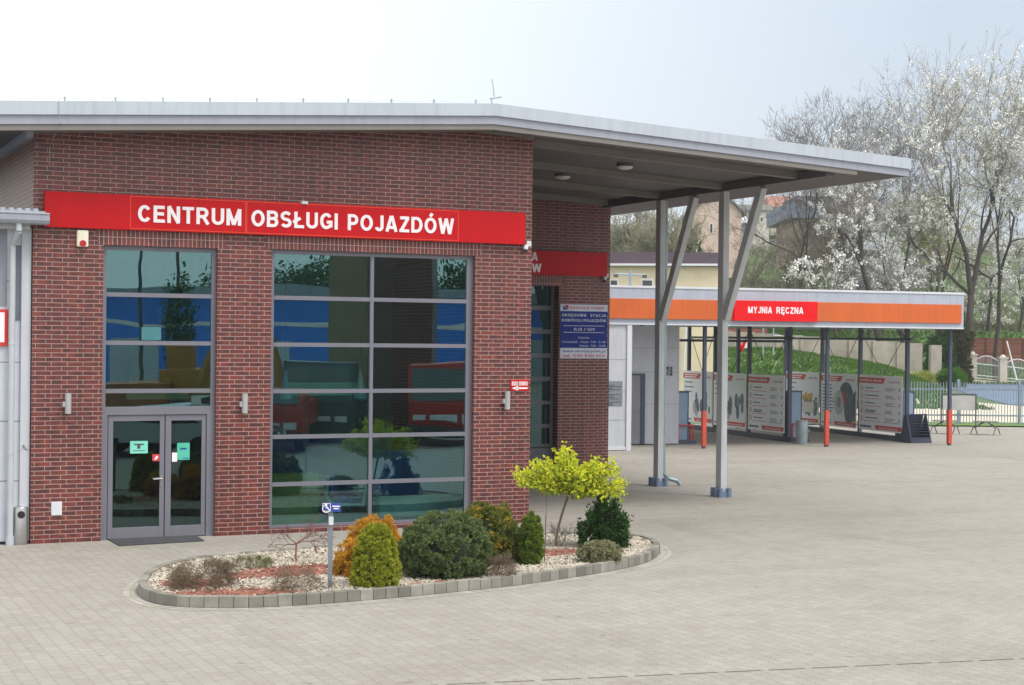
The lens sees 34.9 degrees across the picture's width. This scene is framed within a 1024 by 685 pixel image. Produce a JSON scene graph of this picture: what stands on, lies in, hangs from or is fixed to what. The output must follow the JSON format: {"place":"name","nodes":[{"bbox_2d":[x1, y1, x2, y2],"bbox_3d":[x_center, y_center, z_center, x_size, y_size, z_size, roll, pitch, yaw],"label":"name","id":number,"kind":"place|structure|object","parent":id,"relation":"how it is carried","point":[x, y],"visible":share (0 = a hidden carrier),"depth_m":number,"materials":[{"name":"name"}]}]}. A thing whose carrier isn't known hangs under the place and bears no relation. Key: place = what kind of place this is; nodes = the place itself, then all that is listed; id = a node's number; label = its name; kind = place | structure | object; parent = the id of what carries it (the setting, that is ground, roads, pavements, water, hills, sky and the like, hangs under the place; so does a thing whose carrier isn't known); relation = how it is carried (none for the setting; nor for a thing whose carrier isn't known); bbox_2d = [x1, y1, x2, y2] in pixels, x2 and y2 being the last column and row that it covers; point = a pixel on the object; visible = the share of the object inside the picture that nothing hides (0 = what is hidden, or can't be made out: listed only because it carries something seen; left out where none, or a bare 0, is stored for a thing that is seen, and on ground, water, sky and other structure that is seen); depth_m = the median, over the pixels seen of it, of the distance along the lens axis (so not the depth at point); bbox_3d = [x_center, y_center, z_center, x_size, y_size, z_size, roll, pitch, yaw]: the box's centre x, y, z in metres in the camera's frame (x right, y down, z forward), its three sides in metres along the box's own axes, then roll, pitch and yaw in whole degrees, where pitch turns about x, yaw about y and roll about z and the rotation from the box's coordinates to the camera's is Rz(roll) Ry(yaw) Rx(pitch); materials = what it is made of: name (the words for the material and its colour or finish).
{"place":"outdoors","nodes":[
{"label":"outdoors","id":0,"kind":"place"},
{"bbox_2d":[0,424,1023,684],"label":"paved yard","id":1,"kind":"structure","parent":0,"point":[818,570],"depth_m":21.48,"materials":[{"name":"concrete"}]},
{"bbox_2d":[13,506,27,544],"bbox_3d":[-8.125,3.024,26.967,0.238,0.625,0.251,1,0,-25],"label":"ashtray bin","id":2,"kind":"object","parent":1,"relation":"on","point":[20,524],"visible":1,"depth_m":26.87,"materials":[{"name":"metal"}]},
{"bbox_2d":[0,207,49,545],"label":"grey annex","id":3,"kind":"object","parent":1,"relation":"on","point":[15,263],"visible":1,"depth_m":26.93,"materials":[{"name":"paint"}]},
{"bbox_2d":[0,229,6,305],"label":"upper door panel","id":4,"kind":"structure","parent":3,"relation":"in","point":[3,232],"depth_m":26.89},
{"bbox_2d":[0,309,7,345],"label":"framed sign","id":5,"kind":"object","parent":3,"relation":"attached to","point":[3,327],"visible":1,"depth_m":26.86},
{"bbox_2d":[107,535,203,545],"bbox_3d":[-6.029,3.344,27.682,1.515,0.018,1.192,1,0,-25],"label":"door mat","id":6,"kind":"object","parent":1,"relation":"on","point":[163,539],"depth_m":27.52,"materials":[{"name":"rubber"}]},
{"bbox_2d":[138,531,659,607],"bbox_3d":[-1.313,3.337,24.714,9.550,0.154,4.406,0,0,-36],"label":"kerb ring","id":7,"kind":"object","parent":1,"relation":"on","point":[146,591],"visible":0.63,"depth_m":22.01,"materials":[{"name":"concrete"}]},
{"bbox_2d":[147,533,652,594],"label":"white gravel","id":8,"kind":"structure","parent":7,"relation":"in","point":[642,545],"depth_m":24.12,"materials":[{"name":"gravel"}]},
{"bbox_2d":[162,554,253,591],"bbox_3d":[-4.147,3.096,21.892,1.062,0.563,1.215,1,0,28],"label":"heather","id":9,"kind":"object","parent":8,"relation":"on","point":[179,577],"visible":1,"depth_m":21.77,"materials":[{"name":"plant"}]},
{"bbox_2d":[231,553,273,568],"bbox_3d":[-3.756,3.201,23.804,0.754,0.266,0.653,1,0,-25],"label":"heather","id":10,"kind":"object","parent":8,"relation":"on","point":[251,559],"visible":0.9,"depth_m":23.80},
{"bbox_2d":[265,559,336,592],"bbox_3d":[-2.780,3.101,21.631,0.952,0.551,0.873,1,0,-25],"label":"heather","id":11,"kind":"object","parent":8,"relation":"on","point":[284,586],"visible":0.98,"depth_m":21.58,"materials":[{"name":"plant"}]},
{"bbox_2d":[267,515,334,561],"bbox_3d":[-3.166,2.934,24.512,1.112,0.697,0.767,1,0,-25],"label":"red maple","id":12,"kind":"object","parent":8,"relation":"on","point":[305,537],"visible":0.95,"depth_m":24.42,"materials":[{"name":"plant"}]},
{"bbox_2d":[322,503,340,589],"bbox_3d":[-2.415,2.726,21.808,0.251,1.170,0.094,1,0,-2],"label":"parking sign","id":13,"kind":"object","parent":8,"relation":"on","point":[329,508],"visible":0.97,"depth_m":21.80,"materials":[{"name":"metal"}]},
{"bbox_2d":[332,536,356,577],"bbox_3d":[-2.118,3.039,23.098,0.884,0.609,0.831,1,0,-25],"label":"amber shrub","id":14,"kind":"object","parent":8,"relation":"on","point":[343,560],"visible":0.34,"depth_m":22.94,"materials":[{"name":"orange plant"}]},
{"bbox_2d":[150,548,576,595],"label":"bark mulch","id":15,"kind":"object","parent":8,"relation":"on","point":[267,591],"visible":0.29,"depth_m":22.57,"materials":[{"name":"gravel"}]},
{"bbox_2d":[343,513,401,562],"bbox_3d":[-2.055,2.934,24.171,0.976,0.818,0.917,1,0,15],"label":"amber conifer","id":16,"kind":"object","parent":8,"relation":"on","point":[365,521],"visible":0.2,"depth_m":24.07,"materials":[{"name":"orange plant"}]},
{"bbox_2d":[347,521,402,588],"bbox_3d":[-1.855,2.881,22.171,0.750,0.931,0.696,1,0,-25],"label":"dwarf conifer","id":17,"kind":"object","parent":8,"relation":"on","point":[375,562],"visible":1,"depth_m":22.00,"materials":[{"name":"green plant"}]},
{"bbox_2d":[396,508,495,579],"bbox_3d":[-0.944,2.855,23.204,1.476,0.996,1.272,1,0,-25],"label":"dwarf pine","id":18,"kind":"object","parent":8,"relation":"on","point":[436,544],"visible":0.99,"depth_m":22.83,"materials":[{"name":"green plant"}]},
{"bbox_2d":[464,500,522,564],"bbox_3d":[-0.370,2.863,24.534,1.196,1.008,1.201,1,0,22],"label":"golden juniper","id":19,"kind":"object","parent":8,"relation":"on","point":[500,524],"visible":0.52,"depth_m":24.33,"materials":[{"name":"green plant"}]},
{"bbox_2d":[483,551,518,576],"bbox_3d":[-0.153,3.150,23.150,0.561,0.457,0.570,1,0,-25],"label":"heather","id":20,"kind":"object","parent":8,"relation":"on","point":[504,559],"visible":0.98,"depth_m":23.08,"materials":[{"name":"plant"}]},
{"bbox_2d":[518,510,545,564],"bbox_3d":[0.288,2.930,24.401,0.457,0.865,0.403,1,0,-25],"label":"conifer","id":21,"kind":"object","parent":8,"relation":"on","point":[531,550],"visible":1,"depth_m":24.30,"materials":[{"name":"green plant"}]},
{"bbox_2d":[547,523,575,545],"bbox_3d":[0.803,3.136,26.475,0.506,0.482,0.632,1,0,8],"label":"bare shrub","id":22,"kind":"object","parent":8,"relation":"on","point":[552,531],"visible":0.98,"depth_m":26.39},
{"bbox_2d":[510,441,630,546],"bbox_3d":[0.941,2.438,26.394,1.911,1.754,1.062,1,0,-3],"label":"yellow tree","id":23,"kind":"object","parent":8,"relation":"on","point":[567,475],"visible":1,"depth_m":26.23,"materials":[{"name":"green plant"}]},
{"bbox_2d":[575,539,623,562],"bbox_3d":[1.336,3.177,24.843,0.784,0.389,0.671,1,0,-25],"label":"variegated shrub","id":24,"kind":"object","parent":8,"relation":"on","point":[596,550],"visible":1,"depth_m":24.65,"materials":[{"name":"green plant"}]},
{"bbox_2d":[574,493,633,547],"bbox_3d":[1.494,2.866,26.469,1.023,1.029,0.774,1,0,-25],"label":"dark juniper","id":25,"kind":"object","parent":8,"relation":"on","point":[614,526],"visible":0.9,"depth_m":26.35,"materials":[{"name":"green plant"}]},
{"bbox_2d":[0,100,910,543],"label":"brick building","id":26,"kind":"structure","parent":1,"relation":"on","point":[444,342],"depth_m":30.17,"materials":[{"name":"brick"}]},
{"bbox_2d":[76,230,88,246],"bbox_3d":[-7.179,-1.739,27.266,0.190,0.280,0.103,1,0,-25],"label":"alarm siren","id":27,"kind":"object","parent":26,"relation":"attached to","point":[82,238],"visible":1,"depth_m":27.23,"materials":[{"name":"beige plastic"}]},
{"bbox_2d":[107,415,164,538],"bbox_3d":[-6.413,2.290,27.836,0.959,2.099,0.132,1,0,-25],"label":"door","id":28,"kind":"structure","parent":26,"relation":"in","point":[135,443],"depth_m":27.85,"materials":[{"name":"grey metal"}]},
{"bbox_2d":[128,375,169,414],"bbox_3d":[-6.737,0.995,30.258,0.761,0.769,0.100,1,0,-25],"label":"wooden shelf","id":29,"kind":"object","parent":26,"relation":"attached to","point":[148,381],"visible":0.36,"depth_m":30.21,"materials":[{"name":"brown wood"}]},
{"bbox_2d":[126,393,188,399],"bbox_3d":[-6.506,0.975,29.935,1.140,0.133,0.120,1,0,-25],"label":"light bar","id":30,"kind":"object","parent":26,"relation":"attached to","point":[135,396],"visible":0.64,"depth_m":29.87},
{"bbox_2d":[102,245,215,409],"bbox_3d":[-6.066,-0.245,28.014,1.957,2.788,0.096,1,0,-25],"label":"window","id":31,"kind":"structure","parent":26,"relation":"in","point":[212,296],"depth_m":28.02,"materials":[{"name":"grey metal"}]},
{"bbox_2d":[164,414,205,535],"bbox_3d":[-5.657,2.297,28.225,0.708,2.099,0.066,1,0,-25],"label":"door","id":32,"kind":"structure","parent":26,"relation":"in","point":[185,435],"depth_m":28.21,"materials":[{"name":"grey metal"}]},
{"bbox_2d":[49,80,500,165],"bbox_3d":[-3.886,-3.868,28.302,7.943,1.935,0.959,1,0,-25],"label":"lightning conductor","id":33,"kind":"object","parent":26,"relation":"attached to","point":[302,99],"visible":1,"depth_m":27.92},
{"bbox_2d":[44,191,525,244],"bbox_3d":[-3.752,-2.174,28.847,8.796,0.592,0.130,1,0,-25],"label":"fascia sign","id":34,"kind":"object","parent":26,"relation":"attached to","point":[141,212],"visible":1,"depth_m":28.62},
{"bbox_2d":[278,254,291,400],"bbox_3d":[-4.195,-0.971,30.272,0.257,4.102,0.257,1,0,-25],"label":"pendant lamp","id":35,"kind":"object","parent":26,"relation":"hanging from","point":[284,396],"visible":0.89,"depth_m":30.23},
{"bbox_2d":[272,472,318,524],"bbox_3d":[-4.129,2.897,30.167,1.000,0.928,0.500,1,0,-25],"label":"reception desk","id":36,"kind":"object","parent":26,"relation":"on","point":[293,504],"visible":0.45,"depth_m":29.97,"materials":[{"name":"green wood"}]},
{"bbox_2d":[288,382,356,395],"bbox_3d":[-3.644,0.891,31.272,1.358,0.250,0.120,1,0,-25],"label":"light bar","id":37,"kind":"object","parent":26,"relation":"attached to","point":[322,385],"visible":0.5,"depth_m":31.21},
{"bbox_2d":[272,437,398,508],"bbox_3d":[-3.493,2.569,32.449,2.500,1.400,0.700,1,0,-25],"label":"blue couch","id":38,"kind":"object","parent":26,"relation":"in","point":[342,458],"visible":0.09,"depth_m":32.51,"materials":[{"name":"fabric"}]},
{"bbox_2d":[319,474,366,521],"bbox_3d":[-3.220,2.930,30.714,0.845,0.895,0.620,1,0,-25],"label":"armchair","id":39,"kind":"object","parent":26,"relation":"on","point":[329,494],"visible":0.75,"depth_m":30.49,"materials":[{"name":"blue fabric"}]},
{"bbox_2d":[354,261,366,400],"bbox_3d":[-2.852,-0.949,30.900,0.257,4.102,0.257,1,0,-25],"label":"pendant lamp","id":40,"kind":"object","parent":26,"relation":"hanging from","point":[360,396],"visible":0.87,"depth_m":30.86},
{"bbox_2d":[269,249,472,527],"bbox_3d":[-2.539,0.834,29.668,3.909,4.929,0.102,1,0,-25],"label":"window","id":41,"kind":"structure","parent":26,"relation":"in","point":[468,312],"depth_m":29.64,"materials":[{"name":"grey metal"}]},
{"bbox_2d":[372,449,462,516],"bbox_3d":[-1.857,2.689,31.448,1.809,1.200,0.900,1,0,-25],"label":"bench sofa","id":42,"kind":"object","parent":26,"relation":"in","point":[413,499],"visible":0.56,"depth_m":31.48,"materials":[{"name":"blue fabric"}]},
{"bbox_2d":[510,380,528,390],"bbox_3d":[0.142,0.804,30.753,0.375,0.208,0.024,1,0,-25],"label":"arrow sign","id":43,"kind":"object","parent":26,"relation":"attached to","point":[519,385],"visible":1,"depth_m":30.74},
{"bbox_2d":[529,286,553,475],"bbox_3d":[-0.877,0.970,40.249,4.200,4.807,0.060,1,0,-25],"label":"window","id":44,"kind":"structure","parent":26,"relation":"in","point":[542,297],"depth_m":41.00,"materials":[{"name":"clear glass"}]},
{"bbox_2d":[531,250,606,276],"bbox_3d":[0.033,-1.988,40.244,5.200,0.596,0.128,1,0,-25],"label":"fascia sign","id":45,"kind":"object","parent":26,"relation":"attached to","point":[562,263],"visible":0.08,"depth_m":40.84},
{"bbox_2d":[559,304,606,358],"bbox_3d":[1.808,-0.277,41.141,1.336,1.359,0.037,1,0,-25],"label":"notice board","id":46,"kind":"object","parent":26,"relation":"attached to","point":[583,331],"visible":1,"depth_m":41.12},
{"bbox_2d":[677,391,695,443],"bbox_3d":[5.638,2.519,54.969,0.820,1.760,0.870,1,0,-19],"label":"wash cabinet","id":47,"kind":"object","parent":1,"relation":"on","point":[684,426],"visible":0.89,"depth_m":54.76,"materials":[{"name":"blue metal"}]},
{"bbox_2d":[435,658,1023,684],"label":"slot drain","id":48,"kind":"object","parent":1,"relation":"on","point":[714,672],"visible":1,"depth_m":17.14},
{"bbox_2d":[608,285,964,450],"bbox_3d":[5.907,0.803,57.874,15.870,5.180,11.463,1,0,-19],"label":"car wash","id":49,"kind":"object","parent":1,"relation":"on","point":[631,345],"visible":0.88,"depth_m":53.93,"materials":[{"name":"orange metal"}]},
{"bbox_2d":[609,381,622,405],"bbox_3d":[2.844,1.594,50.908,1.300,0.774,0.015,1,0,-19],"label":"notice","id":50,"kind":"object","parent":49,"relation":"attached to","point":[615,392],"visible":0.31,"depth_m":51.04,"materials":[{"name":"plastic"}]},
{"bbox_2d":[683,370,712,424],"bbox_3d":[7.189,2.111,63.201,0.036,2.000,2.600,1,0,-19],"label":"poster board","id":51,"kind":"object","parent":49,"relation":"attached to","point":[692,382],"visible":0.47,"depth_m":63.18,"materials":[{"name":"plastic"}]},
{"bbox_2d":[713,372,745,428],"bbox_3d":[8.074,2.128,60.571,0.036,2.000,2.650,1,0,-19],"label":"poster board","id":52,"kind":"object","parent":49,"relation":"attached to","point":[736,403],"visible":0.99,"depth_m":60.08,"materials":[{"name":"plastic"}]},
{"bbox_2d":[748,374,784,433],"bbox_3d":[9.003,2.146,57.808,0.038,2.000,2.720,1,0,-19],"label":"poster board","id":53,"kind":"object","parent":49,"relation":"attached to","point":[766,402],"visible":1,"depth_m":57.75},
{"bbox_2d":[733,300,817,321],"bbox_3d":[8.515,-1.012,52.646,3.006,0.655,0.089,1,0,-19],"label":"fascia sign","id":54,"kind":"object","parent":49,"relation":"attached to","point":[789,311],"visible":0.98,"depth_m":52.61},
{"bbox_2d":[786,371,818,424],"bbox_3d":[11.392,2.153,64.035,0.036,2.000,2.600,1,0,-19],"label":"poster board","id":55,"kind":"object","parent":49,"relation":"attached to","point":[806,384],"visible":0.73,"depth_m":63.52,"materials":[{"name":"metal"}]},
{"bbox_2d":[821,373,856,428],"bbox_3d":[12.285,2.170,61.382,0.036,2.000,2.600,1,0,-19],"label":"poster board","id":56,"kind":"object","parent":49,"relation":"attached to","point":[843,399],"visible":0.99,"depth_m":61.14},
{"bbox_2d":[859,375,902,433],"bbox_3d":[13.226,2.188,58.586,0.038,2.000,2.900,1,0,-19],"label":"poster board","id":57,"kind":"object","parent":49,"relation":"attached to","point":[880,403],"visible":1,"depth_m":58.49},
{"bbox_2d":[776,390,808,441],"bbox_3d":[9.769,2.557,56.807,0.820,1.760,0.870,1,0,-19],"label":"wash cabinet","id":58,"kind":"object","parent":1,"relation":"on","point":[796,405],"visible":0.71,"depth_m":56.61,"materials":[{"name":"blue metal"}]},
{"bbox_2d":[794,420,809,443],"bbox_3d":[9.835,3.037,55.304,0.450,0.810,0.447,1,0,41],"label":"galvanised bin","id":59,"kind":"object","parent":1,"relation":"on","point":[802,429],"visible":1,"depth_m":55.14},
{"bbox_2d":[888,391,914,440],"bbox_3d":[13.915,2.597,57.781,0.820,1.760,0.870,1,0,-19],"label":"wash cabinet","id":60,"kind":"object","parent":1,"relation":"on","point":[911,402],"visible":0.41,"depth_m":57.60,"materials":[{"name":"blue metal"}]},
{"bbox_2d":[899,414,931,442],"bbox_3d":[14.051,2.984,56.775,0.831,0.995,0.750,1,0,-21],"label":"wedge container","id":61,"kind":"object","parent":1,"relation":"on","point":[912,431],"visible":1,"depth_m":56.73,"materials":[{"name":"metal"}]},
{"bbox_2d":[930,393,1000,434],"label":"mat beating rack","id":62,"kind":"object","parent":1,"relation":"on","point":[964,402],"visible":0.96,"depth_m":67.78,"materials":[{"name":"metal"}]},
{"bbox_2d":[0,0,1023,247],"label":"sky","id":63,"kind":"structure","parent":0,"point":[717,66],"materials":[{"name":"white"}]},
{"bbox_2d":[690,247,1023,426],"bbox_3d":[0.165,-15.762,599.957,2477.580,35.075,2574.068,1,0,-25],"label":"ground","id":64,"kind":"structure","parent":0,"point":[923,330],"depth_m":131.61,"materials":[{"name":"plant"}]},
{"bbox_2d":[610,208,677,251],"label":"willow tree","id":65,"kind":"object","parent":64,"relation":"on","point":[616,240],"visible":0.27,"depth_m":116.28,"materials":[{"name":"green plant"}]},
{"bbox_2d":[610,251,717,414],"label":"yellow building","id":66,"kind":"structure","parent":64,"relation":"on","point":[698,269],"depth_m":75.98,"materials":[{"name":"beige paint"}]},
{"bbox_2d":[620,207,714,251],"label":"willow tree","id":67,"kind":"object","parent":64,"relation":"on","point":[648,243],"visible":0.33,"depth_m":110.88,"materials":[{"name":"green plant"}]},
{"bbox_2d":[676,200,745,280],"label":"gable house","id":68,"kind":"structure","parent":64,"relation":"on","point":[711,237],"depth_m":149.99,"materials":[{"name":"beige paint"}]},
{"bbox_2d":[738,204,771,249],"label":"long block","id":69,"kind":"structure","parent":64,"relation":"on","point":[763,215],"depth_m":229.99,"materials":[{"name":"white paint"}]},
{"bbox_2d":[729,235,782,287],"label":"bare tree","id":70,"kind":"object","parent":64,"relation":"on","point":[755,273],"visible":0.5,"depth_m":139.79,"materials":[{"name":"grey plant"}]},
{"bbox_2d":[763,196,788,238],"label":"chimney house","id":71,"kind":"structure","parent":64,"relation":"on","point":[769,201],"depth_m":242.22,"materials":[{"name":"pink tile"}]},
{"bbox_2d":[734,218,831,287],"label":"bare tree","id":72,"kind":"object","parent":64,"relation":"on","point":[765,281],"visible":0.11,"depth_m":146.82,"materials":[{"name":"grey plant"}]},
{"bbox_2d":[753,198,822,288],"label":"bare tree","id":73,"kind":"object","parent":64,"relation":"on","point":[787,253],"visible":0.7,"depth_m":135.06,"materials":[{"name":"grey plant"}]},
{"bbox_2d":[697,90,894,330],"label":"bare tree","id":74,"kind":"object","parent":64,"relation":"on","point":[805,233],"visible":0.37,"depth_m":118.33,"materials":[{"name":"grey plant"}]},
{"bbox_2d":[766,202,852,268],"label":"flat roof villa","id":75,"kind":"object","parent":64,"relation":"on","point":[775,223],"visible":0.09,"depth_m":179.57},
{"bbox_2d":[610,219,1023,331],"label":"hillside brush","id":76,"kind":"object","parent":64,"relation":"on","point":[982,326],"visible":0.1,"depth_m":182.43,"materials":[{"name":"plant"}]},
{"bbox_2d":[768,228,865,288],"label":"bare tree","id":77,"kind":"object","parent":64,"relation":"on","point":[780,282],"visible":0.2,"depth_m":140.52,"materials":[{"name":"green plant"}]},
{"bbox_2d":[782,249,867,337],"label":"blossom tree","id":78,"kind":"object","parent":64,"relation":"on","point":[794,270],"visible":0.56,"depth_m":108.70,"materials":[{"name":"plant"}]},
{"bbox_2d":[769,180,891,288],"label":"bare tree","id":79,"kind":"object","parent":64,"relation":"on","point":[810,230],"visible":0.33,"depth_m":126.75,"materials":[{"name":"grey plant"}]},
{"bbox_2d":[769,88,898,337],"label":"bare tree","id":80,"kind":"object","parent":64,"relation":"on","point":[868,330],"visible":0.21,"depth_m":125.72,"materials":[{"name":"grey plant"}]},
{"bbox_2d":[728,331,941,384],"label":"concrete wall","id":81,"kind":"structure","parent":64,"relation":"on","point":[883,352],"depth_m":106.00,"materials":[{"name":"concrete"}]},
{"bbox_2d":[780,216,927,291],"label":"bare tree","id":82,"kind":"object","parent":64,"relation":"on","point":[810,253],"visible":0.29,"depth_m":141.70,"materials":[{"name":"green plant"}]},
{"bbox_2d":[835,244,880,289],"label":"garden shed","id":83,"kind":"structure","parent":64,"relation":"on","point":[865,247],"depth_m":150.00,"materials":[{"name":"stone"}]},
{"bbox_2d":[763,82,964,331],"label":"bare tree","id":84,"kind":"object","parent":64,"relation":"on","point":[878,133],"visible":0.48,"depth_m":120.80,"materials":[{"name":"grey plant"}]},
{"bbox_2d":[797,213,932,342],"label":"blossom tree","id":85,"kind":"object","parent":64,"relation":"on","point":[873,280],"visible":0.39,"depth_m":114.70,"materials":[{"name":"white plant"}]},
{"bbox_2d":[793,120,950,340],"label":"blossom tree","id":86,"kind":"object","parent":64,"relation":"on","point":[856,228],"visible":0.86,"depth_m":112.75,"materials":[{"name":"white plant"}]},
{"bbox_2d":[728,327,1023,409],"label":"bank grass","id":87,"kind":"structure","parent":64,"relation":"on","point":[869,366],"depth_m":99.59,"materials":[{"name":"plant"}]},
{"bbox_2d":[845,197,913,281],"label":"white house","id":88,"kind":"structure","parent":64,"relation":"on","point":[883,233],"depth_m":189.99,"materials":[{"name":"grey tile"}]},
{"bbox_2d":[802,44,1002,342],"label":"bare tree","id":89,"kind":"object","parent":64,"relation":"on","point":[914,175],"visible":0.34,"depth_m":124.20,"materials":[{"name":"grey plant"}]},
{"bbox_2d":[819,379,1023,423],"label":"picket fence","id":90,"kind":"object","parent":64,"relation":"on","point":[1019,390],"visible":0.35,"depth_m":69.36,"materials":[{"name":"metal"}]},
{"bbox_2d":[822,62,1023,333],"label":"blossom tree","id":91,"kind":"object","parent":64,"relation":"on","point":[944,89],"visible":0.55,"depth_m":116.11,"materials":[{"name":"white plant"}]},
{"bbox_2d":[910,369,941,385],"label":"bank plant","id":92,"kind":"object","parent":64,"relation":"on","point":[929,376],"visible":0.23,"depth_m":99.61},
{"bbox_2d":[876,164,984,334],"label":"budding tree","id":93,"kind":"object","parent":64,"relation":"on","point":[923,244],"visible":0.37,"depth_m":129.06,"materials":[{"name":"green plant"}]},
{"bbox_2d":[855,35,1023,382],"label":"blossom tree","id":94,"kind":"object","parent":64,"relation":"on","point":[921,207],"visible":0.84,"depth_m":113.77,"materials":[{"name":"white plant"}]},
{"bbox_2d":[922,330,957,370],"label":"ivy bush","id":95,"kind":"object","parent":64,"relation":"on","point":[937,340],"visible":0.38,"depth_m":111.53,"materials":[{"name":"green plant"}]},
{"bbox_2d":[934,366,968,388],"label":"bank plant","id":96,"kind":"object","parent":64,"relation":"on","point":[942,375],"visible":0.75,"depth_m":99.64,"materials":[{"name":"green plant"}]},
{"bbox_2d":[936,313,975,382],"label":"yew tree","id":97,"kind":"object","parent":64,"relation":"on","point":[964,338],"visible":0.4,"depth_m":112.19,"materials":[{"name":"green plant"}]},
{"bbox_2d":[889,23,1023,378],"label":"blossom tree","id":98,"kind":"object","parent":64,"relation":"on","point":[1005,196],"visible":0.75,"depth_m":114.07,"materials":[{"name":"white plant"}]},
{"bbox_2d":[894,195,1023,331],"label":"blossom tree","id":99,"kind":"object","parent":64,"relation":"on","point":[987,313],"visible":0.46,"depth_m":137.56,"materials":[{"name":"white plant"}]},
{"bbox_2d":[962,65,1023,187],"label":"blossom tree","id":100,"kind":"object","parent":64,"relation":"on","point":[1021,128],"visible":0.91,"depth_m":110.41,"materials":[{"name":"white plant"}]},
{"bbox_2d":[968,230,1023,331],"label":"blossom tree","id":101,"kind":"object","parent":64,"relation":"on","point":[1018,245],"visible":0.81,"depth_m":131.04,"materials":[{"name":"white plant"}]},
{"bbox_2d":[969,351,1023,384],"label":"ornamental fence","id":102,"kind":"object","parent":64,"relation":"on","point":[1003,363],"visible":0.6,"depth_m":113.85,"materials":[{"name":"stone"}]},
{"bbox_2d":[970,338,1023,363],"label":"board fence","id":103,"kind":"object","parent":64,"relation":"on","point":[984,347],"visible":0.33,"depth_m":123.97,"materials":[{"name":"wood"}]},
{"bbox_2d":[819,399,1023,422],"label":"pavement","id":104,"kind":"structure","parent":0,"point":[990,412],"depth_m":80.11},
{"bbox_2d":[819,420,1023,425],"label":"roadside grass","id":105,"kind":"structure","parent":0,"point":[996,424],"depth_m":69.19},
{"bbox_2d":[953,384,1023,404],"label":"road","id":106,"kind":"structure","parent":0,"point":[995,397],"depth_m":100.61,"materials":[{"name":"asphalt"}]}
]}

